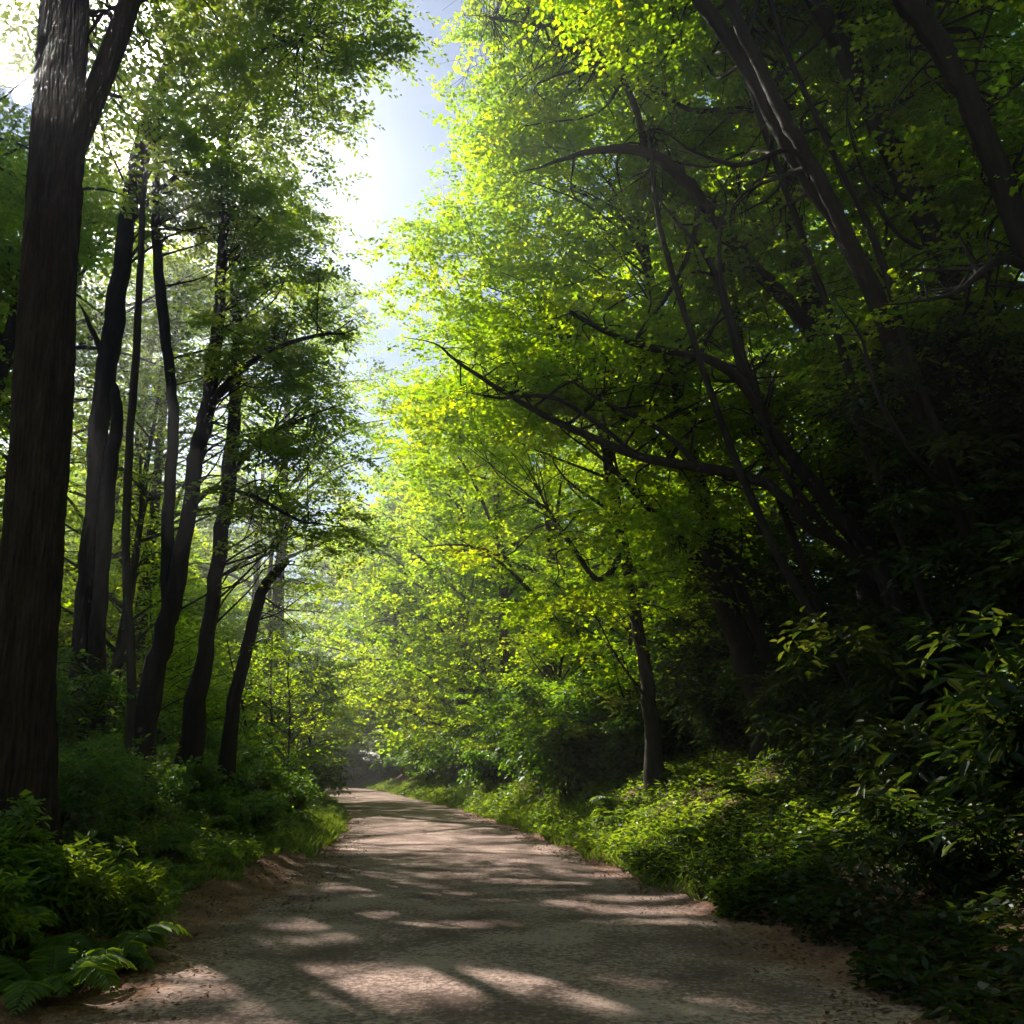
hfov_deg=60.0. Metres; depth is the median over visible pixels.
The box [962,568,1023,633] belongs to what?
leafy shrub
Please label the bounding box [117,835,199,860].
fern
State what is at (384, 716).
young maple
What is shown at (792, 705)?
leafy shrub
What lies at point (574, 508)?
hemlock tree
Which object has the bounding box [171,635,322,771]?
young maple
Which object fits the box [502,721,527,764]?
leafy shrub
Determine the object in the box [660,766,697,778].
fern
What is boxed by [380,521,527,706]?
maple tree
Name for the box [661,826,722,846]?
fern
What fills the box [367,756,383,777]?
leafy shrub
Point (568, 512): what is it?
maple tree
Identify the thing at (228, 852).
ground cover
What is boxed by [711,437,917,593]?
young maple
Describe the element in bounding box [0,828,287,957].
grass
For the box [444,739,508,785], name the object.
leafy shrub
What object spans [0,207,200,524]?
hemlock tree
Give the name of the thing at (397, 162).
sky
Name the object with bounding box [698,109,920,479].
maple tree
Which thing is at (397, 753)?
leafy shrub
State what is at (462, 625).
maple tree
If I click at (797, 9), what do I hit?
slender tree
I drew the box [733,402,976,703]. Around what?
understory tree
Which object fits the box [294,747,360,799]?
leafy shrub
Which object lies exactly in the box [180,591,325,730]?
young maple
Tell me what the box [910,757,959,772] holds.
fern
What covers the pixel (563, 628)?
young maple
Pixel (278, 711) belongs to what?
young maple
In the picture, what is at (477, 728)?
leafy shrub
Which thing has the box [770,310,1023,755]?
understory tree
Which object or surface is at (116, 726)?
leafy shrub
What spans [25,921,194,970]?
fern
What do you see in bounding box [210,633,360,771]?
young maple
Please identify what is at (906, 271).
maple tree
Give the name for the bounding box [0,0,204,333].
maple tree
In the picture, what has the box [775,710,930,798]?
leafy shrub
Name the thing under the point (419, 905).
leaf litter
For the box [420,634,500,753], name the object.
young maple
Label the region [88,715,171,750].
leafy shrub
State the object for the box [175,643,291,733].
young maple
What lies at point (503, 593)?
maple tree
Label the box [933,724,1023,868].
leafy shrub
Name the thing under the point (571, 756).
leafy shrub
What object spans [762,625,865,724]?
leafy shrub
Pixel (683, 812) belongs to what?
ground cover
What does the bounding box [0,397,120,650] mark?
maple tree
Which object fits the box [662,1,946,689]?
slender tree
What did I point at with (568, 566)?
young maple
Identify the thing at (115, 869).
leafy shrub
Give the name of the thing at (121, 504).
hemlock tree
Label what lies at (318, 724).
young maple
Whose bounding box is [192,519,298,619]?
maple tree
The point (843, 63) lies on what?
leaning tree
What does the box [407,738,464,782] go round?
leafy shrub
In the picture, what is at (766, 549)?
understory tree
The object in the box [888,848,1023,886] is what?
fern
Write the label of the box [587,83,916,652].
maple tree
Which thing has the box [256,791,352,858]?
grass
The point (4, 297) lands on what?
maple tree
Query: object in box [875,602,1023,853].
leafy shrub
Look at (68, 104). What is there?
redwood tree
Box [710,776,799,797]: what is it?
fern
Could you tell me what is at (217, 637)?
young maple
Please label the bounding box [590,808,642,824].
fern
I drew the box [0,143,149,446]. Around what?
maple tree
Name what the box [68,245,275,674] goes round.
maple tree
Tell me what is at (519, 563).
maple tree
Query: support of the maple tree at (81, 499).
on the ground at (917, 900)
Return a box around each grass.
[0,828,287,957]
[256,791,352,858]
[351,776,826,916]
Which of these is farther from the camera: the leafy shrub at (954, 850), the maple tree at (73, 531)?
the maple tree at (73, 531)
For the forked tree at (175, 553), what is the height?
14.066 m
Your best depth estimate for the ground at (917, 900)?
7.44 m
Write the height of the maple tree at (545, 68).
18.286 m
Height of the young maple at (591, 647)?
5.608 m
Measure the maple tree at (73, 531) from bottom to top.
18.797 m
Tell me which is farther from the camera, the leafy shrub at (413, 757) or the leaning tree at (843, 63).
the leafy shrub at (413, 757)
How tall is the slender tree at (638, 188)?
11.114 m
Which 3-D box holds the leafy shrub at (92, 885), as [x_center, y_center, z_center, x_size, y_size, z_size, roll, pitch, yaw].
[-3.060,2.576,6.074,0.904,0.741,0.990,5,-17,-15]
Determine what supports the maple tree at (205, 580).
on the ground at (917, 900)
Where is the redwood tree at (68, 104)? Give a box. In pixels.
[0,0,342,877]
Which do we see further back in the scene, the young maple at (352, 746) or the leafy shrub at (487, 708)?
the young maple at (352, 746)
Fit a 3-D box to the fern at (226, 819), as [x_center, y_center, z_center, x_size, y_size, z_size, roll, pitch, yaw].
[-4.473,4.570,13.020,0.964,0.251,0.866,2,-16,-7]
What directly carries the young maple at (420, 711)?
on the ground at (917, 900)
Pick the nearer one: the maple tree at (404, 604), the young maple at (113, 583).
the young maple at (113, 583)
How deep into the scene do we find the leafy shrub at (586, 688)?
19.79 m
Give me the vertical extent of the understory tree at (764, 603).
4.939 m
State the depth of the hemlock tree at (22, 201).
17.18 m
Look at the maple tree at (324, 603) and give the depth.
89.65 m
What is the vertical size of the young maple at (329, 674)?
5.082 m
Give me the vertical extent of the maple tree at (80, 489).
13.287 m
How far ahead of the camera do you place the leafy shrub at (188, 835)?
9.54 m
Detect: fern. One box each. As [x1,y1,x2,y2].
[0,897,62,946]
[0,945,136,1014]
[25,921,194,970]
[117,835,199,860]
[177,815,240,830]
[265,815,283,828]
[281,815,319,823]
[589,795,634,810]
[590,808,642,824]
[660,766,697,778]
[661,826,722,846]
[664,761,691,768]
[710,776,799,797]
[757,748,820,766]
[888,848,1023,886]
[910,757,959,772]
[926,780,1001,802]
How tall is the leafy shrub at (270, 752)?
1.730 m
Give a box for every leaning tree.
[15,0,448,757]
[479,0,1023,699]
[716,0,1023,459]
[751,0,1023,419]
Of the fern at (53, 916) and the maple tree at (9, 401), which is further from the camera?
the maple tree at (9, 401)
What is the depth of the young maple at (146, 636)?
28.78 m
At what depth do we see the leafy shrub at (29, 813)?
6.05 m
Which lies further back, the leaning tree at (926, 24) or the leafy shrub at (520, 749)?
the leafy shrub at (520, 749)
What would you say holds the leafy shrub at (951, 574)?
on the ground at (917, 900)
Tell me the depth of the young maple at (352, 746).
61.31 m
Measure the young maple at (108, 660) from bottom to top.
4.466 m
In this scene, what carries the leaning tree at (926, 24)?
on the ground at (917, 900)
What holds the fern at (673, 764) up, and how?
on the ground at (917, 900)
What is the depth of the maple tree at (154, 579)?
28.43 m
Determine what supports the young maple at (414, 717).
on the ground at (917, 900)
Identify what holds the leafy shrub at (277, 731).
on the ground at (917, 900)
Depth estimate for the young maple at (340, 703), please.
65.04 m
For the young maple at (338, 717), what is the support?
on the ground at (917, 900)
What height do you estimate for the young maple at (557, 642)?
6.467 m
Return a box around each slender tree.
[82,72,234,817]
[563,106,865,724]
[646,169,848,720]
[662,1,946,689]
[685,0,1023,689]
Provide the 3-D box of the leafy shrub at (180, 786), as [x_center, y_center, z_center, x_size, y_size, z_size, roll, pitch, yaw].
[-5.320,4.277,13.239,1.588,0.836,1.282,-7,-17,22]
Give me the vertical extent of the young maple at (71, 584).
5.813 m
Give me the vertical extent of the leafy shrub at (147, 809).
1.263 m
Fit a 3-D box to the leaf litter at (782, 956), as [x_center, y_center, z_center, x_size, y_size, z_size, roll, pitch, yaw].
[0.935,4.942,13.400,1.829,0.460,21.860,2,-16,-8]
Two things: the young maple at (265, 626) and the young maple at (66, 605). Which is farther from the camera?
the young maple at (265, 626)
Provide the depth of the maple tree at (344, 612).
71.79 m
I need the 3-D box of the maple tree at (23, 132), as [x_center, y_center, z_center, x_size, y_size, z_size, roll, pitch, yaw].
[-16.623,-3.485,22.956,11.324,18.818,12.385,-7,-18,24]
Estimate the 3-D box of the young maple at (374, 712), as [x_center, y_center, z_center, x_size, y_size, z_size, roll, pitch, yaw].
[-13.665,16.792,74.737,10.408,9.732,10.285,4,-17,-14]
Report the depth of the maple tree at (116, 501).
31.71 m
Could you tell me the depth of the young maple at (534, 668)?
29.52 m
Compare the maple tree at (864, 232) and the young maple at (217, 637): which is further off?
the young maple at (217, 637)
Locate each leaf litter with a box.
[0,805,374,1023]
[56,807,892,1021]
[461,812,1023,1023]
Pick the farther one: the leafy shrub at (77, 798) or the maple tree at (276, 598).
the maple tree at (276, 598)
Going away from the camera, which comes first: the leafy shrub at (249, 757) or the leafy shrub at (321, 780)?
the leafy shrub at (249, 757)
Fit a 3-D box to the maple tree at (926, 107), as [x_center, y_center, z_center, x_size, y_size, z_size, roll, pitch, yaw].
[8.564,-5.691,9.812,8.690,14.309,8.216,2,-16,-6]
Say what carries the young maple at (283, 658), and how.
on the ground at (917, 900)
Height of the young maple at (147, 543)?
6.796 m
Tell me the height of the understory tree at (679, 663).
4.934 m
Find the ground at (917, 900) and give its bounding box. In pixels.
[65,734,1023,1022]
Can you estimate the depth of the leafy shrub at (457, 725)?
39.74 m
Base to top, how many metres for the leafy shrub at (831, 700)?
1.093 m
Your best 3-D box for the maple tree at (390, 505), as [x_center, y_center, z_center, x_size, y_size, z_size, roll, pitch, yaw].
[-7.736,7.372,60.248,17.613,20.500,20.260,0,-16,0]
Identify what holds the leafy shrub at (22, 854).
on the ground at (917, 900)
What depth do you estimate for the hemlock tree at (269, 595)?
33.20 m
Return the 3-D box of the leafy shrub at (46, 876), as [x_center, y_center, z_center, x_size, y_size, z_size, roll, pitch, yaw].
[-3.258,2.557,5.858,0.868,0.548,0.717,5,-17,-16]
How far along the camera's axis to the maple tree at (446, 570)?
63.15 m
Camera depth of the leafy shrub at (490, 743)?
31.65 m
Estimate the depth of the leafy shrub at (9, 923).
5.01 m
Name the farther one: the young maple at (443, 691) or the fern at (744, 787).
the young maple at (443, 691)
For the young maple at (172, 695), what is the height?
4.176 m
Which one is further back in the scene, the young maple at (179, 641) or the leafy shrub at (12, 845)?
the young maple at (179, 641)
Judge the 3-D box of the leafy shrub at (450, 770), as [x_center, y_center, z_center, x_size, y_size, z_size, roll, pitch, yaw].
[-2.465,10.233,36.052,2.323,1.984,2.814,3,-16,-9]
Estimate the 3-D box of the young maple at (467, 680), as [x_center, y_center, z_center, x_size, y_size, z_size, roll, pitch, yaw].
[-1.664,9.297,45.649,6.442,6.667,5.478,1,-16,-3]
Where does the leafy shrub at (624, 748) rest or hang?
on the ground at (917, 900)
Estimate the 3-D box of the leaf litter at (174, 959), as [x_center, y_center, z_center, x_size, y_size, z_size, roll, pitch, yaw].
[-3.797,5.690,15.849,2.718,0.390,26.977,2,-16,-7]
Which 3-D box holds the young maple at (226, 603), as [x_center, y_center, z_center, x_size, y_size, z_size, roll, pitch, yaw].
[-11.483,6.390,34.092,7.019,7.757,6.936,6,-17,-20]
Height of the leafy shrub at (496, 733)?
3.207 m
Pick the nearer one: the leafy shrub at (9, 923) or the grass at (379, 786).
the leafy shrub at (9, 923)
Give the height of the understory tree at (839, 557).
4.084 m
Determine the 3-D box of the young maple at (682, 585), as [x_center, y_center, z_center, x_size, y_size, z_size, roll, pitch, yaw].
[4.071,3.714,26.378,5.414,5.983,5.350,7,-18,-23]
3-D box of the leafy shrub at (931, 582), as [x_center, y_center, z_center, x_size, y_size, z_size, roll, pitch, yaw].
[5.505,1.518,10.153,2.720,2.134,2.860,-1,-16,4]
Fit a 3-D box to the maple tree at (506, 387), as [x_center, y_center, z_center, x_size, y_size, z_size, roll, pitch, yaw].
[1.968,-0.807,13.964,8.015,9.106,5.949,0,-16,0]
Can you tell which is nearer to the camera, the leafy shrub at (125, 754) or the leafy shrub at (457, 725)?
the leafy shrub at (125, 754)
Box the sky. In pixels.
[0,0,1023,765]
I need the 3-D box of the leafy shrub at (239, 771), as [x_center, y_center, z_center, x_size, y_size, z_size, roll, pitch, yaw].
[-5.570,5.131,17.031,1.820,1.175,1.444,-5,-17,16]
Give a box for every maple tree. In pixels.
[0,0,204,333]
[0,72,147,436]
[0,105,268,474]
[0,135,229,485]
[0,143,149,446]
[0,242,158,600]
[0,282,109,541]
[0,287,234,636]
[0,348,263,625]
[0,349,213,644]
[0,356,292,738]
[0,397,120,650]
[64,429,249,724]
[64,455,209,592]
[65,463,202,576]
[65,471,181,570]
[67,469,250,678]
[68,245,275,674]
[110,467,333,640]
[121,260,439,719]
[181,504,319,639]
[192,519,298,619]
[196,548,290,646]
[234,530,389,723]
[243,356,629,755]
[267,497,469,758]
[284,473,494,768]
[288,507,422,758]
[304,411,570,725]
[336,108,788,769]
[336,253,647,696]
[340,333,607,750]
[342,550,416,658]
[344,231,686,795]
[375,470,562,693]
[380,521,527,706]
[386,165,916,714]
[404,417,628,675]
[413,0,892,699]
[481,196,829,698]
[484,213,790,652]
[495,457,630,676]
[511,422,632,633]
[568,344,802,643]
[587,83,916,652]
[626,349,803,624]
[673,336,824,591]
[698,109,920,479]
[708,10,1022,397]
[723,243,915,562]
[808,0,1023,311]
[810,161,1023,342]
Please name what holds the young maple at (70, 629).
on the ground at (917, 900)
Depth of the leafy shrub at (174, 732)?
18.36 m
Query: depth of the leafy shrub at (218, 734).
20.06 m
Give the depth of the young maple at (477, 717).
32.01 m
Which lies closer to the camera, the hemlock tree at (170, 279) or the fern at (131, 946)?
the fern at (131, 946)
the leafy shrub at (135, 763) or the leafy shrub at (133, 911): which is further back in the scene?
the leafy shrub at (135, 763)
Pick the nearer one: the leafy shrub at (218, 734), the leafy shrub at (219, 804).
the leafy shrub at (219, 804)
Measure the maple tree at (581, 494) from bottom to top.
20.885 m
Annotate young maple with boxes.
[0,493,160,696]
[56,500,252,719]
[56,546,77,677]
[56,581,117,687]
[58,569,196,730]
[58,598,124,715]
[60,549,236,715]
[61,630,125,712]
[62,577,240,756]
[67,599,192,720]
[123,628,256,746]
[126,634,250,720]
[158,573,309,708]
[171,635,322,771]
[174,623,228,713]
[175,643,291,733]
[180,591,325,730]
[185,600,263,651]
[207,664,322,751]
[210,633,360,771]
[216,635,337,762]
[220,647,367,786]
[221,648,360,747]
[249,652,390,778]
[282,697,350,760]
[293,684,379,772]
[300,669,374,773]
[307,699,355,747]
[311,673,376,775]
[314,696,382,785]
[336,655,380,754]
[343,648,419,756]
[356,649,448,774]
[359,684,415,738]
[364,618,493,735]
[381,681,457,741]
[391,661,495,748]
[408,661,473,721]
[415,628,529,759]
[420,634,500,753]
[420,635,510,710]
[440,600,555,703]
[446,623,577,724]
[455,564,655,737]
[482,550,662,697]
[492,643,596,720]
[510,599,596,681]
[511,531,707,779]
[516,621,598,690]
[563,472,827,750]
[565,548,698,691]
[567,594,659,683]
[568,614,619,676]
[578,579,700,701]
[585,628,618,683]
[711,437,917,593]
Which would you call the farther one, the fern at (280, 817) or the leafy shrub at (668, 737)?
the leafy shrub at (668, 737)
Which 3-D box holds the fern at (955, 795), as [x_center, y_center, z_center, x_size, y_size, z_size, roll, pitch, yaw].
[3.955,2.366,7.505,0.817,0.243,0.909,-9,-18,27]
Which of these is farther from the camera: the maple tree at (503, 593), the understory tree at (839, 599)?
the maple tree at (503, 593)
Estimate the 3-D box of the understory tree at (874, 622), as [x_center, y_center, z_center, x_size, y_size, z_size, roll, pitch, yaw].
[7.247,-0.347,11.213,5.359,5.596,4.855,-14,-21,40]
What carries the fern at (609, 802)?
on the ground at (917, 900)
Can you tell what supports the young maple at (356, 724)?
on the ground at (917, 900)
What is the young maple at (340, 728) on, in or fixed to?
on the ground at (917, 900)
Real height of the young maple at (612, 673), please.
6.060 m
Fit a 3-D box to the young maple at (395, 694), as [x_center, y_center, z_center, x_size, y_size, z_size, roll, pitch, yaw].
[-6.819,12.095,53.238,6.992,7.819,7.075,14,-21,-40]
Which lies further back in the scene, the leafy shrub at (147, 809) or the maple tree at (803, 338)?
the maple tree at (803, 338)
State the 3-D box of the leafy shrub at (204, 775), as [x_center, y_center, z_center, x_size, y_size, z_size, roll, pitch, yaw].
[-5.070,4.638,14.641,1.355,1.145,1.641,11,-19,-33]
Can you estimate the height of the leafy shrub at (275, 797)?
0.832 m
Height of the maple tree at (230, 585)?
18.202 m
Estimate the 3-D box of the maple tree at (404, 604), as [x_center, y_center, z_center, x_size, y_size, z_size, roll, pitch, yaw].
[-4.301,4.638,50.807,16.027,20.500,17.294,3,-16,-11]
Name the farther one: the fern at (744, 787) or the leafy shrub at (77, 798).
the fern at (744, 787)
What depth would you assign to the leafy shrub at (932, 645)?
6.22 m
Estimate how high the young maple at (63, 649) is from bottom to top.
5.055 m
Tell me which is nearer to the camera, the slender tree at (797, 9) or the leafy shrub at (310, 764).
the slender tree at (797, 9)
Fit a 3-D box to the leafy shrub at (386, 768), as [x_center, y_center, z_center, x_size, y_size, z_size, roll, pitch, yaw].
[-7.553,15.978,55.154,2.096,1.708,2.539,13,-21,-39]
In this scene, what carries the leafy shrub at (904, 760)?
on the ground at (917, 900)
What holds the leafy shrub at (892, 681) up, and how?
on the ground at (917, 900)
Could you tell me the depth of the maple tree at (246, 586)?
93.31 m
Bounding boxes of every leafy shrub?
[0,789,60,892]
[0,819,61,905]
[0,824,65,905]
[0,867,53,953]
[5,862,88,926]
[11,828,137,939]
[56,644,136,758]
[58,732,159,850]
[58,737,143,823]
[61,715,123,755]
[62,818,143,864]
[76,752,151,812]
[82,854,173,890]
[85,862,188,938]
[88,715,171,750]
[90,714,121,738]
[97,741,213,833]
[115,728,181,772]
[139,824,208,850]
[146,770,203,821]
[155,749,219,781]
[168,758,241,816]
[171,729,244,758]
[192,788,269,828]
[203,748,269,795]
[204,735,278,779]
[214,715,308,749]
[218,797,293,839]
[228,784,294,819]
[235,750,318,813]
[240,737,284,769]
[272,751,328,782]
[273,746,325,789]
[280,773,326,814]
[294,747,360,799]
[298,735,334,760]
[347,750,385,777]
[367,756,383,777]
[369,756,401,779]
[384,728,438,783]
[386,721,452,787]
[392,756,408,771]
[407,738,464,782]
[423,738,467,783]
[436,712,474,743]
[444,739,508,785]
[452,716,485,749]
[455,715,496,754]
[457,748,525,795]
[465,680,542,771]
[471,677,594,788]
[474,714,506,754]
[484,671,670,813]
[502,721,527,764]
[503,735,561,787]
[517,709,583,742]
[545,675,669,771]
[585,703,690,780]
[611,704,696,765]
[618,629,757,746]
[660,654,750,755]
[681,633,834,737]
[733,669,906,782]
[745,669,865,756]
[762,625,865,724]
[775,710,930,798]
[790,601,1022,756]
[793,679,928,751]
[795,777,1023,913]
[819,709,999,807]
[841,565,1022,726]
[851,566,1023,675]
[863,608,1023,807]
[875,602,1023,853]
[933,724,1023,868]
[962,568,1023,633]
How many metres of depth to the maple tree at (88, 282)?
30.08 m
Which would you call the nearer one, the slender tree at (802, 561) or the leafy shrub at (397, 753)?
the slender tree at (802, 561)
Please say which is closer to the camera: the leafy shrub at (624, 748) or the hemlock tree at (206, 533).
the leafy shrub at (624, 748)
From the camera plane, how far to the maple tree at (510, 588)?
45.09 m
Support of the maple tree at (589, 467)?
on the ground at (917, 900)
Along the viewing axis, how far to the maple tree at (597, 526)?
45.50 m
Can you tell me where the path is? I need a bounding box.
[36,786,990,1023]
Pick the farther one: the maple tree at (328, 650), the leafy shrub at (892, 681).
the maple tree at (328, 650)
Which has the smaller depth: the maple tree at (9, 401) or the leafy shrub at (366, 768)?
the maple tree at (9, 401)
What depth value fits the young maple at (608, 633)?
32.46 m
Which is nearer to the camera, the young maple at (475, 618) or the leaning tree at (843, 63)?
the leaning tree at (843, 63)
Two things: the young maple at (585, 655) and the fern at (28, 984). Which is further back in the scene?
the young maple at (585, 655)
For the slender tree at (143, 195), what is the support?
on the ground at (917, 900)
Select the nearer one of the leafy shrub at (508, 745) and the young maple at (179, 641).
the young maple at (179, 641)
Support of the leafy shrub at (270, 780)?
on the ground at (917, 900)
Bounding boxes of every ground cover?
[0,796,325,962]
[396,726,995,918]
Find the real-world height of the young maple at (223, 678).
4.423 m
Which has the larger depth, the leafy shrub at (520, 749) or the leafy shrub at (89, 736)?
the leafy shrub at (520, 749)
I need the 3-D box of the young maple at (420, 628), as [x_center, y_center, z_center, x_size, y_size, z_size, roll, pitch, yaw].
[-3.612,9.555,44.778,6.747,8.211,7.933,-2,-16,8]
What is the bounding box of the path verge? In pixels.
[0,783,1023,1023]
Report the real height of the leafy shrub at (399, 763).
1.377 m
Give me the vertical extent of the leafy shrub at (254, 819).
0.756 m
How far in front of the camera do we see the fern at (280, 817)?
15.03 m
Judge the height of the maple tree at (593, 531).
15.335 m
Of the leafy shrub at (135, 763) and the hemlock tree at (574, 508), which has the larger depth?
the hemlock tree at (574, 508)
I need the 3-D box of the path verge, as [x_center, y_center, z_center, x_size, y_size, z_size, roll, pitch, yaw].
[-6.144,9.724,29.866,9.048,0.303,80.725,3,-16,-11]
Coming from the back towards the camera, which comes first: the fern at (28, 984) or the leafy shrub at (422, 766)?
the leafy shrub at (422, 766)
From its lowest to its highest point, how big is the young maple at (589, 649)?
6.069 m
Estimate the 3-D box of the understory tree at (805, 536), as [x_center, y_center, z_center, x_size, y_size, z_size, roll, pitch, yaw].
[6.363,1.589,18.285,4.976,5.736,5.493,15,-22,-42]
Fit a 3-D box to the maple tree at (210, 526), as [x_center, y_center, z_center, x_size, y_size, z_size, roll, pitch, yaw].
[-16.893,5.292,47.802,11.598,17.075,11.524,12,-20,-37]
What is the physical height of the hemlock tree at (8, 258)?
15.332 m
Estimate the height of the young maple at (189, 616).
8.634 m
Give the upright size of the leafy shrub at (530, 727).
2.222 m
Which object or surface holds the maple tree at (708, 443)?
on the ground at (917, 900)
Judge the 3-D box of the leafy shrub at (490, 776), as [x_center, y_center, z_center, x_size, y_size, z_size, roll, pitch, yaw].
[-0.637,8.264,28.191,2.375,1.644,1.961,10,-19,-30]
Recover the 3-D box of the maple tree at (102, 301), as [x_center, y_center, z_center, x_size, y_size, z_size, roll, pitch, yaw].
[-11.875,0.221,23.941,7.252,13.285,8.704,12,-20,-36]
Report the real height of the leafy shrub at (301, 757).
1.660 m
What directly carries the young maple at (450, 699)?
on the ground at (917, 900)
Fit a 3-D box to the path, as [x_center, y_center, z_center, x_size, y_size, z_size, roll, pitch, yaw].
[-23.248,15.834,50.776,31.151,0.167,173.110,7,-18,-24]
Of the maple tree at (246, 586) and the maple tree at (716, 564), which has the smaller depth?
the maple tree at (716, 564)
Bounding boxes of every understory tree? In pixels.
[585,505,839,762]
[623,537,792,724]
[698,380,955,651]
[713,452,843,680]
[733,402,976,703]
[766,485,938,686]
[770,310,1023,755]
[799,306,1021,613]
[868,303,1023,644]
[987,526,1023,569]
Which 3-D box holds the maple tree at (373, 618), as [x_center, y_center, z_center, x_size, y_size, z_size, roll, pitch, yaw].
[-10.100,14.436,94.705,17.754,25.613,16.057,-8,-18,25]
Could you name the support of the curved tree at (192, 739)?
on the ground at (917, 900)
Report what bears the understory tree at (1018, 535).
on the ground at (917, 900)
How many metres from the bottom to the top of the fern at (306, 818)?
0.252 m
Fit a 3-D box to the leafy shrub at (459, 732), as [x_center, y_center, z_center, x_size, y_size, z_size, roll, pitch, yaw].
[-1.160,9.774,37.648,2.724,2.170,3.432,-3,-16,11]
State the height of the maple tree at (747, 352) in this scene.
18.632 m
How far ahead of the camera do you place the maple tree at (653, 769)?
16.58 m
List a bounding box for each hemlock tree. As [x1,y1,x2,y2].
[0,31,225,455]
[0,61,79,396]
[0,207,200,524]
[0,248,333,701]
[1,312,233,624]
[176,414,377,631]
[186,468,274,673]
[198,472,346,732]
[468,468,570,618]
[512,330,680,668]
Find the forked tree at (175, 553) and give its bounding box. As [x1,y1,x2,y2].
[134,76,374,781]
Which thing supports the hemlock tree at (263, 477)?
on the ground at (917, 900)
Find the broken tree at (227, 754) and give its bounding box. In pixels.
[214,561,356,799]
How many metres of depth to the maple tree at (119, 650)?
19.95 m
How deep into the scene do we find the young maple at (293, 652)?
30.20 m
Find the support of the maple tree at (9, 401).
on the ground at (917, 900)
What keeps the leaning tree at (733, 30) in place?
on the ground at (917, 900)
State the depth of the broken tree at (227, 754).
16.82 m
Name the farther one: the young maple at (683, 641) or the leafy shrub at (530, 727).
the leafy shrub at (530, 727)
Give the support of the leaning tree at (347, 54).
on the ground at (917, 900)
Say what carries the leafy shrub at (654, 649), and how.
on the ground at (917, 900)
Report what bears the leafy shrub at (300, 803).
on the ground at (917, 900)
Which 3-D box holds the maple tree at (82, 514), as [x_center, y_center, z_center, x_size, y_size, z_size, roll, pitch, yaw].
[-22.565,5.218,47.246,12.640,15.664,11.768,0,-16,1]
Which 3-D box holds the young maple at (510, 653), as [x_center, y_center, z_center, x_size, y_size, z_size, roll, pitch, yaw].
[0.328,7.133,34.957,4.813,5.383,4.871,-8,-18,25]
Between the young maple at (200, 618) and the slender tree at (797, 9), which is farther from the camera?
the young maple at (200, 618)
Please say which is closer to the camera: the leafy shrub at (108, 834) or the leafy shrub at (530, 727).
the leafy shrub at (108, 834)
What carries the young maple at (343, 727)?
on the ground at (917, 900)
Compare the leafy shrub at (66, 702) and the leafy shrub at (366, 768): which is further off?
the leafy shrub at (366, 768)
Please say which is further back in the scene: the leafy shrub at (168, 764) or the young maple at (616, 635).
the young maple at (616, 635)
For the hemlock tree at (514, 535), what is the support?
on the ground at (917, 900)
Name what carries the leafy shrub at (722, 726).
on the ground at (917, 900)
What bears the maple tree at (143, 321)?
on the ground at (917, 900)
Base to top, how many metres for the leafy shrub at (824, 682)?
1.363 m
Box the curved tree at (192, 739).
[142,141,413,812]
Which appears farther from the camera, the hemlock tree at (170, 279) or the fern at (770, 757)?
the hemlock tree at (170, 279)
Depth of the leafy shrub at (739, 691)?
14.80 m
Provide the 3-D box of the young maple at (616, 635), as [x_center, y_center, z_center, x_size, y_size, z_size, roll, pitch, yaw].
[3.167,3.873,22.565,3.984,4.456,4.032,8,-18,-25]

